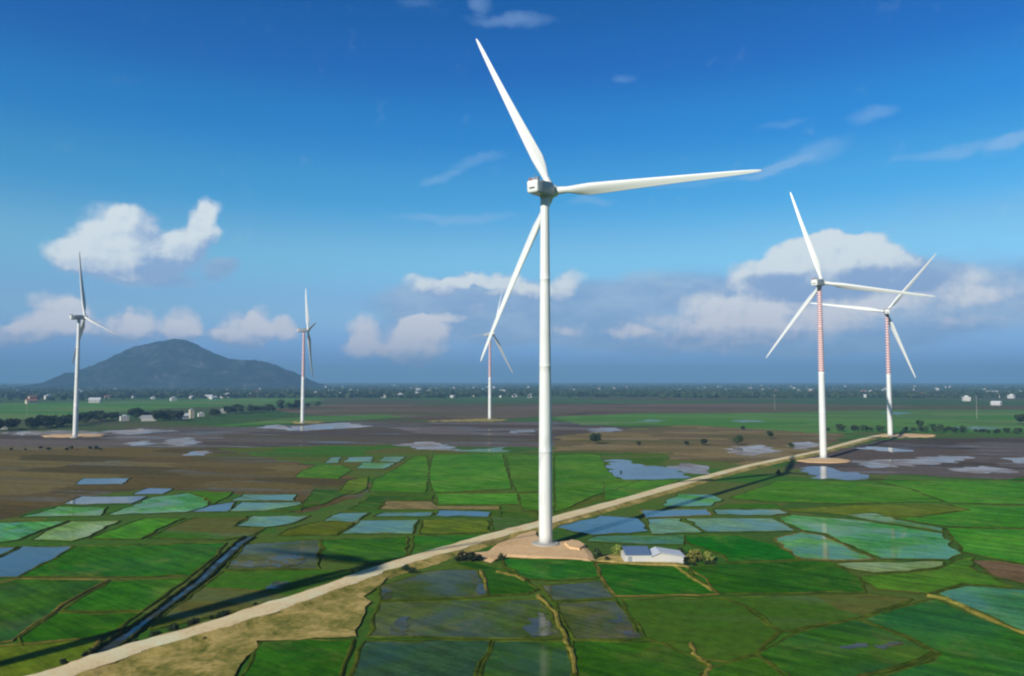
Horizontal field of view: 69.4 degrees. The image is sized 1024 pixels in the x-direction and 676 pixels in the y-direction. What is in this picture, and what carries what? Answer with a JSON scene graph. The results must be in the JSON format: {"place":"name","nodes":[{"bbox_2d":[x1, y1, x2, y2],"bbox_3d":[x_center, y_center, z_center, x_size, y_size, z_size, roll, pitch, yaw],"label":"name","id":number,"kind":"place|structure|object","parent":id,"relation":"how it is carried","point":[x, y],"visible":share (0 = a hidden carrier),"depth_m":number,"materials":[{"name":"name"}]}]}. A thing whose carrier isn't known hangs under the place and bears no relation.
{"place":"outdoors","nodes":[
{"label":"outdoors","id":0,"kind":"place"},
{"bbox_2d":[0,521,63,541],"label":"paddy field","id":1,"kind":"structure","parent":0,"point":[9,531],"depth_m":212.72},
{"bbox_2d":[0,546,70,576],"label":"paddy field","id":2,"kind":"structure","parent":0,"point":[22,559],"depth_m":176.92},
{"bbox_2d":[0,639,96,675],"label":"paddy field","id":3,"kind":"structure","parent":0,"point":[16,660],"depth_m":114.11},
{"bbox_2d":[4,430,96,434],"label":"water","id":4,"kind":"structure","parent":0,"point":[43,432],"depth_m":605.15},
{"bbox_2d":[0,579,104,640],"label":"paddy field","id":5,"kind":"structure","parent":0,"point":[25,604],"depth_m":144.45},
{"bbox_2d":[23,507,105,516],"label":"paddy field","id":6,"kind":"structure","parent":0,"point":[75,511],"depth_m":240.27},
{"bbox_2d":[33,521,116,540],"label":"paddy field","id":7,"kind":"structure","parent":0,"point":[72,530],"depth_m":209.89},
{"bbox_2d":[21,613,137,642],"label":"paddy field","id":8,"kind":"structure","parent":0,"point":[58,626],"depth_m":128.02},
{"bbox_2d":[76,478,128,483],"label":"paddy field","id":9,"kind":"structure","parent":0,"point":[103,480],"depth_m":311.45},
{"bbox_2d":[65,496,145,503],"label":"paddy field","id":10,"kind":"structure","parent":0,"point":[102,499],"depth_m":264.44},
{"bbox_2d":[23,543,224,575],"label":"paddy field","id":11,"kind":"structure","parent":0,"point":[147,560],"depth_m":174.91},
{"bbox_2d":[66,578,186,609],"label":"paddy field","id":12,"kind":"structure","parent":0,"point":[129,595],"depth_m":146.46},
{"bbox_2d":[92,518,178,538],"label":"paddy field","id":13,"kind":"structure","parent":0,"point":[139,529],"depth_m":211.25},
{"bbox_2d":[100,428,174,434],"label":"water","id":14,"kind":"structure","parent":0,"point":[138,431],"depth_m":616.93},
{"bbox_2d":[111,493,206,513],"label":"paddy field","id":15,"kind":"structure","parent":0,"point":[185,502],"depth_m":253.80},
{"bbox_2d":[0,397,324,419],"bbox_3d":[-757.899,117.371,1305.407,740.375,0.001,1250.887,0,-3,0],"label":"fields","id":16,"kind":"structure","parent":0,"point":[17,410],"depth_m":1253.31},
{"bbox_2d":[96,537,250,652],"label":"canal water","id":17,"kind":"structure","parent":0,"point":[114,643],"depth_m":140.82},
{"bbox_2d":[17,339,332,388],"bbox_3d":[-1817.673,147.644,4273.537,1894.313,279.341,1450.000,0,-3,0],"label":"hill","id":18,"kind":"structure","parent":0,"point":[177,363],"depth_m":3820.90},
{"bbox_2d":[162,437,200,446],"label":"water","id":19,"kind":"structure","parent":0,"point":[179,442],"depth_m":507.82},
{"bbox_2d":[151,516,262,538],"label":"paddy field","id":20,"kind":"structure","parent":0,"point":[211,528],"depth_m":209.84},
{"bbox_2d":[190,492,231,503],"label":"paddy field","id":21,"kind":"structure","parent":0,"point":[213,497],"depth_m":273.62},
{"bbox_2d":[195,502,233,510],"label":"paddy field","id":22,"kind":"structure","parent":0,"point":[223,507],"depth_m":247.79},
{"bbox_2d":[152,570,351,627],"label":"paddy field","id":23,"kind":"structure","parent":0,"point":[237,590],"depth_m":149.93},
{"bbox_2d":[233,494,295,499],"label":"paddy field","id":24,"kind":"structure","parent":0,"point":[266,497],"depth_m":268.94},
{"bbox_2d":[230,502,299,510],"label":"paddy field","id":25,"kind":"structure","parent":0,"point":[251,506],"depth_m":251.75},
{"bbox_2d":[237,516,306,526],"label":"paddy field","id":26,"kind":"structure","parent":0,"point":[263,521],"depth_m":224.81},
{"bbox_2d":[228,540,318,568],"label":"paddy field","id":27,"kind":"structure","parent":0,"point":[307,550],"depth_m":183.01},
{"bbox_2d":[229,554,305,566],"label":"puddle","id":28,"kind":"object","parent":27,"relation":"in","point":[282,560],"visible":1,"depth_m":172.55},
{"bbox_2d":[244,640,350,675],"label":"paddy field","id":29,"kind":"structure","parent":0,"point":[303,658],"depth_m":113.21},
{"bbox_2d":[268,489,345,511],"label":"paddy field","id":30,"kind":"structure","parent":0,"point":[318,496],"depth_m":266.59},
{"bbox_2d":[211,414,410,426],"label":"fields","id":31,"kind":"structure","parent":0,"point":[334,418],"depth_m":805.94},
{"bbox_2d":[254,423,368,430],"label":"water","id":32,"kind":"structure","parent":0,"point":[324,426],"depth_m":683.62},
{"bbox_2d":[281,522,350,534],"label":"paddy field","id":33,"kind":"structure","parent":0,"point":[325,528],"depth_m":212.64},
{"bbox_2d":[296,465,350,478],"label":"paddy field","id":34,"kind":"structure","parent":0,"point":[328,471],"depth_m":345.35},
{"bbox_2d":[325,513,366,521],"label":"paddy field","id":35,"kind":"structure","parent":0,"point":[348,517],"depth_m":229.68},
{"bbox_2d":[340,477,367,493],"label":"paddy field","id":36,"kind":"structure","parent":0,"point":[357,485],"depth_m":296.58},
{"bbox_2d":[322,537,406,562],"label":"paddy field","id":37,"kind":"structure","parent":0,"point":[375,550],"depth_m":186.22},
{"bbox_2d":[344,520,416,532],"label":"paddy field","id":38,"kind":"structure","parent":0,"point":[383,526],"depth_m":215.53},
{"bbox_2d":[351,495,432,508],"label":"paddy field","id":39,"kind":"structure","parent":0,"point":[373,502],"depth_m":264.30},
{"bbox_2d":[369,456,428,491],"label":"paddy field","id":40,"kind":"structure","parent":0,"point":[410,475],"depth_m":320.80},
{"bbox_2d":[376,512,431,515],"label":"paddy field","id":41,"kind":"structure","parent":0,"point":[406,514],"depth_m":234.80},
{"bbox_2d":[353,640,487,675],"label":"paddy field","id":42,"kind":"structure","parent":0,"point":[429,658],"depth_m":113.22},
{"bbox_2d":[393,442,460,450],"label":"water","id":43,"kind":"structure","parent":0,"point":[428,445],"depth_m":477.08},
{"bbox_2d":[381,570,485,599],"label":"paddy field","id":44,"kind":"structure","parent":0,"point":[444,583],"depth_m":152.77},
{"bbox_2d":[381,501,498,508],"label":"paddy field","id":45,"kind":"structure","parent":0,"point":[409,505],"depth_m":249.65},
{"bbox_2d":[218,444,674,517],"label":"fields","id":46,"kind":"structure","parent":0,"point":[319,455],"depth_m":414.66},
{"bbox_2d":[410,534,483,555],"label":"paddy field","id":47,"kind":"structure","parent":0,"point":[424,543],"depth_m":195.46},
{"bbox_2d":[26,435,882,675],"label":"road","id":48,"kind":"structure","parent":0,"point":[76,667],"depth_m":144.84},
{"bbox_2d":[421,520,488,532],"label":"paddy field","id":49,"kind":"structure","parent":0,"point":[443,526],"depth_m":215.52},
{"bbox_2d":[371,600,561,636],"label":"paddy field","id":50,"kind":"structure","parent":0,"point":[459,618],"depth_m":132.79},
{"bbox_2d":[390,616,410,634],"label":"puddle","id":51,"kind":"object","parent":50,"relation":"on","point":[401,625],"visible":1,"depth_m":127.70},
{"bbox_2d":[522,612,559,635],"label":"puddle","id":52,"kind":"object","parent":50,"relation":"on","point":[541,625],"visible":1,"depth_m":127.19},
{"bbox_2d":[427,454,510,491],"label":"paddy field","id":53,"kind":"structure","parent":0,"point":[451,473],"depth_m":338.00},
{"bbox_2d":[437,510,500,516],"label":"paddy field","id":54,"kind":"structure","parent":0,"point":[457,513],"depth_m":236.56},
{"bbox_2d":[436,493,518,503],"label":"paddy field","id":55,"kind":"structure","parent":0,"point":[454,498],"depth_m":266.52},
{"bbox_2d":[456,562,534,594],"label":"paddy field","id":56,"kind":"structure","parent":0,"point":[499,583],"depth_m":156.56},
{"bbox_2d":[0,383,1023,675],"bbox_3d":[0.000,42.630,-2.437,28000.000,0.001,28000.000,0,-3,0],"label":"ground","id":57,"kind":"structure","parent":0,"point":[730,485],"depth_m":258.77,"materials":[{"name":"plant"}]},
{"bbox_2d":[43,434,104,437],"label":"sand pad","id":58,"kind":"object","parent":57,"relation":"on","point":[71,435],"visible":0.96,"depth_m":564.66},
{"bbox_2d":[69,251,117,437],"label":"wind turbine","id":59,"kind":"object","parent":58,"relation":"on","point":[80,325],"visible":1,"depth_m":553.71,"materials":[{"name":"paint"}]},
{"bbox_2d":[93,536,256,652],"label":"canal banks","id":60,"kind":"object","parent":57,"relation":"on","point":[130,638],"visible":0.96,"depth_m":142.33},
{"bbox_2d":[0,446,372,519],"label":"mud","id":61,"kind":"structure","parent":57,"relation":"on","point":[33,478],"depth_m":335.47,"materials":[{"name":"soil"}]},
{"bbox_2d":[99,573,396,675],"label":"verge","id":62,"kind":"structure","parent":57,"relation":"on","point":[341,614],"depth_m":122.19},
{"bbox_2d":[295,421,323,423],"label":"sand pad","id":63,"kind":"object","parent":57,"relation":"on","point":[309,422],"visible":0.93,"depth_m":745.03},
{"bbox_2d":[297,289,315,423],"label":"wind turbine","id":64,"kind":"object","parent":63,"relation":"on","point":[307,329],"visible":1,"depth_m":736.30,"materials":[{"name":"paint"}]},
{"bbox_2d":[0,420,631,447],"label":"mud","id":65,"kind":"structure","parent":57,"relation":"on","point":[475,434],"depth_m":562.24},
{"bbox_2d":[0,509,875,659],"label":"dry grass bunds","id":66,"kind":"structure","parent":57,"relation":"on","point":[98,640],"depth_m":153.84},
{"bbox_2d":[45,435,886,675],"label":"road verge","id":67,"kind":"structure","parent":57,"relation":"on","point":[167,648],"depth_m":154.32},
{"bbox_2d":[433,418,508,421],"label":"sand pad","id":68,"kind":"object","parent":57,"relation":"on","point":[481,420],"visible":0.97,"depth_m":775.20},
{"bbox_2d":[475,294,512,418],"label":"wind turbine","id":69,"kind":"object","parent":68,"relation":"on","point":[489,384],"visible":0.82,"depth_m":807.83,"materials":[{"name":"paint"}]},
{"bbox_2d":[0,384,1023,397],"bbox_3d":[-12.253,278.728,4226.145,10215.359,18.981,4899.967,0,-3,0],"label":"distant trees","id":70,"kind":"object","parent":57,"relation":"on","point":[663,391],"visible":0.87,"depth_m":2260.74,"materials":[{"name":"green plant"}]},
{"bbox_2d":[0,454,1023,675],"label":"earth bunds","id":71,"kind":"structure","parent":57,"relation":"on","point":[480,667],"depth_m":163.59,"materials":[{"name":"soil"}]},
{"bbox_2d":[460,531,594,562],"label":"sand pad","id":72,"kind":"object","parent":57,"relation":"on","point":[520,546],"visible":0.8,"depth_m":182.78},
{"bbox_2d":[476,39,761,546],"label":"wind turbine","id":73,"kind":"object","parent":72,"relation":"on","point":[546,190],"visible":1,"depth_m":193.24,"materials":[{"name":"paint"}]},
{"bbox_2d":[595,552,688,566],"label":"sand pad","id":74,"kind":"object","parent":57,"relation":"on","point":[616,558],"visible":0.98,"depth_m":171.13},
{"bbox_2d":[621,546,685,562],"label":"hut","id":75,"kind":"object","parent":57,"relation":"on","point":[640,554],"visible":0.96,"depth_m":172.03,"materials":[{"name":"white paint"}]},
{"bbox_2d":[796,458,849,462],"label":"sand pad","id":76,"kind":"object","parent":57,"relation":"on","point":[822,460],"visible":0.98,"depth_m":387.78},
{"bbox_2d":[766,192,935,458],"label":"wind turbine","id":77,"kind":"object","parent":76,"relation":"on","point":[820,282],"visible":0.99,"depth_m":402.83,"materials":[{"name":"paint"}]},
{"bbox_2d":[785,437,1023,478],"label":"mud","id":78,"kind":"structure","parent":57,"relation":"on","point":[989,452],"depth_m":420.15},
{"bbox_2d":[880,433,933,437],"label":"sand pad","id":79,"kind":"object","parent":57,"relation":"on","point":[904,435],"visible":0.92,"depth_m":563.32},
{"bbox_2d":[812,254,935,435],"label":"wind turbine","id":80,"kind":"object","parent":79,"relation":"on","point":[888,320],"visible":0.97,"depth_m":567.31,"materials":[{"name":"paint"}]},
{"bbox_2d":[0,0,1023,382],"label":"sky","id":81,"kind":"structure","parent":0,"point":[208,165],"materials":[{"name":"blue"}]},
{"bbox_2d":[491,512,536,530],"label":"paddy field","id":82,"kind":"structure","parent":0,"point":[505,520],"depth_m":226.35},
{"bbox_2d":[484,641,570,675],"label":"paddy field","id":83,"kind":"structure","parent":0,"point":[519,658],"depth_m":112.41,"materials":[{"name":"plant"}]},
{"bbox_2d":[507,455,553,491],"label":"paddy field","id":84,"kind":"structure","parent":0,"point":[524,471],"depth_m":345.40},
{"bbox_2d":[519,493,553,510],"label":"paddy field","id":85,"kind":"structure","parent":0,"point":[529,501],"depth_m":259.92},
{"bbox_2d":[504,559,597,579],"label":"paddy field","id":86,"kind":"structure","parent":0,"point":[550,569],"depth_m":167.37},
{"bbox_2d":[536,594,578,673],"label":"path","id":87,"kind":"structure","parent":0,"point":[566,639],"depth_m":123.17,"materials":[{"name":"beige soil"}]},
{"bbox_2d":[543,581,612,599],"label":"paddy field","id":88,"kind":"structure","parent":0,"point":[597,589],"depth_m":149.14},
{"bbox_2d":[554,454,631,510],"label":"paddy field","id":89,"kind":"structure","parent":0,"point":[580,477],"depth_m":320.77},
{"bbox_2d":[559,601,639,638],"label":"paddy field","id":90,"kind":"structure","parent":0,"point":[594,619],"depth_m":132.23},
{"bbox_2d":[612,614,641,634],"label":"puddle","id":91,"kind":"object","parent":90,"relation":"on","point":[625,628],"visible":1,"depth_m":126.67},
{"bbox_2d":[558,516,647,533],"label":"paddy field","id":92,"kind":"structure","parent":0,"point":[604,524],"depth_m":216.85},
{"bbox_2d":[587,535,683,543],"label":"paddy field","id":93,"kind":"structure","parent":0,"point":[665,539],"depth_m":197.77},
{"bbox_2d":[574,641,705,675],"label":"paddy field","id":94,"kind":"structure","parent":0,"point":[620,659],"depth_m":112.41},
{"bbox_2d":[604,480,677,499],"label":"paddy field","id":95,"kind":"structure","parent":0,"point":[636,487],"depth_m":293.72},
{"bbox_2d":[603,459,689,479],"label":"water","id":96,"kind":"structure","parent":0,"point":[629,469],"depth_m":346.27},
{"bbox_2d":[275,403,1023,419],"bbox_3d":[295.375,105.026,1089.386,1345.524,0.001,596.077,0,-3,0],"label":"fields","id":97,"kind":"structure","parent":0,"point":[434,411],"depth_m":1120.17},
{"bbox_2d":[597,564,714,594],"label":"paddy field","id":98,"kind":"structure","parent":0,"point":[626,579],"depth_m":157.34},
{"bbox_2d":[648,518,700,532],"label":"paddy field","id":99,"kind":"structure","parent":0,"point":[667,525],"depth_m":215.36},
{"bbox_2d":[642,509,709,516],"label":"paddy field","id":100,"kind":"structure","parent":0,"point":[655,513],"depth_m":238.17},
{"bbox_2d":[667,463,709,473],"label":"water","id":101,"kind":"structure","parent":0,"point":[691,468],"depth_m":358.02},
{"bbox_2d":[663,494,721,505],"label":"paddy field","id":102,"kind":"structure","parent":0,"point":[694,500],"depth_m":261.96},
{"bbox_2d":[552,425,845,464],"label":"fields","id":103,"kind":"structure","parent":0,"point":[715,447],"depth_m":508.01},
{"bbox_2d":[622,598,775,659],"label":"paddy field","id":104,"kind":"structure","parent":0,"point":[717,628],"depth_m":128.39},
{"bbox_2d":[687,518,792,530],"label":"paddy field","id":105,"kind":"structure","parent":0,"point":[738,524],"depth_m":218.35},
{"bbox_2d":[686,535,795,560],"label":"paddy field","id":106,"kind":"structure","parent":0,"point":[735,548],"depth_m":188.29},
{"bbox_2d":[709,657,787,675],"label":"paddy field","id":107,"kind":"structure","parent":0,"point":[756,666],"depth_m":108.85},
{"bbox_2d":[717,504,782,508],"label":"paddy field","id":108,"kind":"structure","parent":0,"point":[766,506],"depth_m":249.50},
{"bbox_2d":[715,509,785,514],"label":"paddy field","id":109,"kind":"structure","parent":0,"point":[750,512],"depth_m":238.17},
{"bbox_2d":[727,445,778,454],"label":"water","id":110,"kind":"structure","parent":0,"point":[750,450],"depth_m":449.77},
{"bbox_2d":[690,561,863,592],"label":"paddy field","id":111,"kind":"structure","parent":0,"point":[783,577],"depth_m":159.65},
{"bbox_2d":[551,409,1023,432],"bbox_3d":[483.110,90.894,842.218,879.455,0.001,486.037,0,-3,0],"label":"fields","id":112,"kind":"structure","parent":0,"point":[809,421],"depth_m":805.98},
{"bbox_2d":[723,595,907,629],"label":"paddy field","id":113,"kind":"structure","parent":0,"point":[787,612],"depth_m":139.18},
{"bbox_2d":[777,532,871,559],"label":"paddy field","id":114,"kind":"structure","parent":0,"point":[807,545],"depth_m":188.30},
{"bbox_2d":[801,466,868,479],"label":"water","id":115,"kind":"structure","parent":0,"point":[822,472],"depth_m":335.14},
{"bbox_2d":[731,481,939,502],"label":"paddy field","id":116,"kind":"structure","parent":0,"point":[828,491],"depth_m":278.18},
{"bbox_2d":[760,620,929,675],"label":"paddy field","id":117,"kind":"structure","parent":0,"point":[820,651],"depth_m":116.08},
{"bbox_2d":[780,515,959,558],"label":"paddy field","id":118,"kind":"structure","parent":0,"point":[884,540],"depth_m":200.28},
{"bbox_2d":[787,505,967,516],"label":"paddy field","id":119,"kind":"structure","parent":0,"point":[904,510],"depth_m":243.73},
{"bbox_2d":[838,561,942,571],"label":"paddy field","id":120,"kind":"structure","parent":0,"point":[879,566],"depth_m":170.00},
{"bbox_2d":[846,513,941,530],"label":"paddy field","id":121,"kind":"structure","parent":0,"point":[877,517],"depth_m":224.55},
{"bbox_2d":[851,455,974,467],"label":"water","id":122,"kind":"structure","parent":0,"point":[940,459],"depth_m":388.82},
{"bbox_2d":[862,557,1007,591],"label":"paddy field","id":123,"kind":"structure","parent":0,"point":[957,572],"depth_m":158.04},
{"bbox_2d":[865,599,1023,675],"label":"paddy field","id":124,"kind":"structure","parent":0,"point":[964,643],"depth_m":120.98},
{"bbox_2d":[877,480,1023,503],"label":"paddy field","id":125,"kind":"structure","parent":0,"point":[1006,492],"depth_m":285.75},
{"bbox_2d":[899,505,1023,527],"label":"paddy field","id":126,"kind":"structure","parent":0,"point":[992,516],"depth_m":229.52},
{"bbox_2d":[927,594,1023,634],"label":"path","id":127,"kind":"structure","parent":0,"point":[969,609],"depth_m":135.33,"materials":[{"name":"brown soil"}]},
{"bbox_2d":[939,586,1023,629],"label":"paddy field","id":128,"kind":"structure","parent":0,"point":[1005,605],"depth_m":142.96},
{"bbox_2d":[949,466,1017,472],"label":"water","id":129,"kind":"structure","parent":0,"point":[982,469],"depth_m":350.02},
{"bbox_2d":[947,528,1023,562],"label":"paddy field","id":130,"kind":"structure","parent":0,"point":[1006,544],"depth_m":194.15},
{"bbox_2d":[974,560,1023,582],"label":"paddy field","id":131,"kind":"structure","parent":0,"point":[1011,571],"depth_m":166.39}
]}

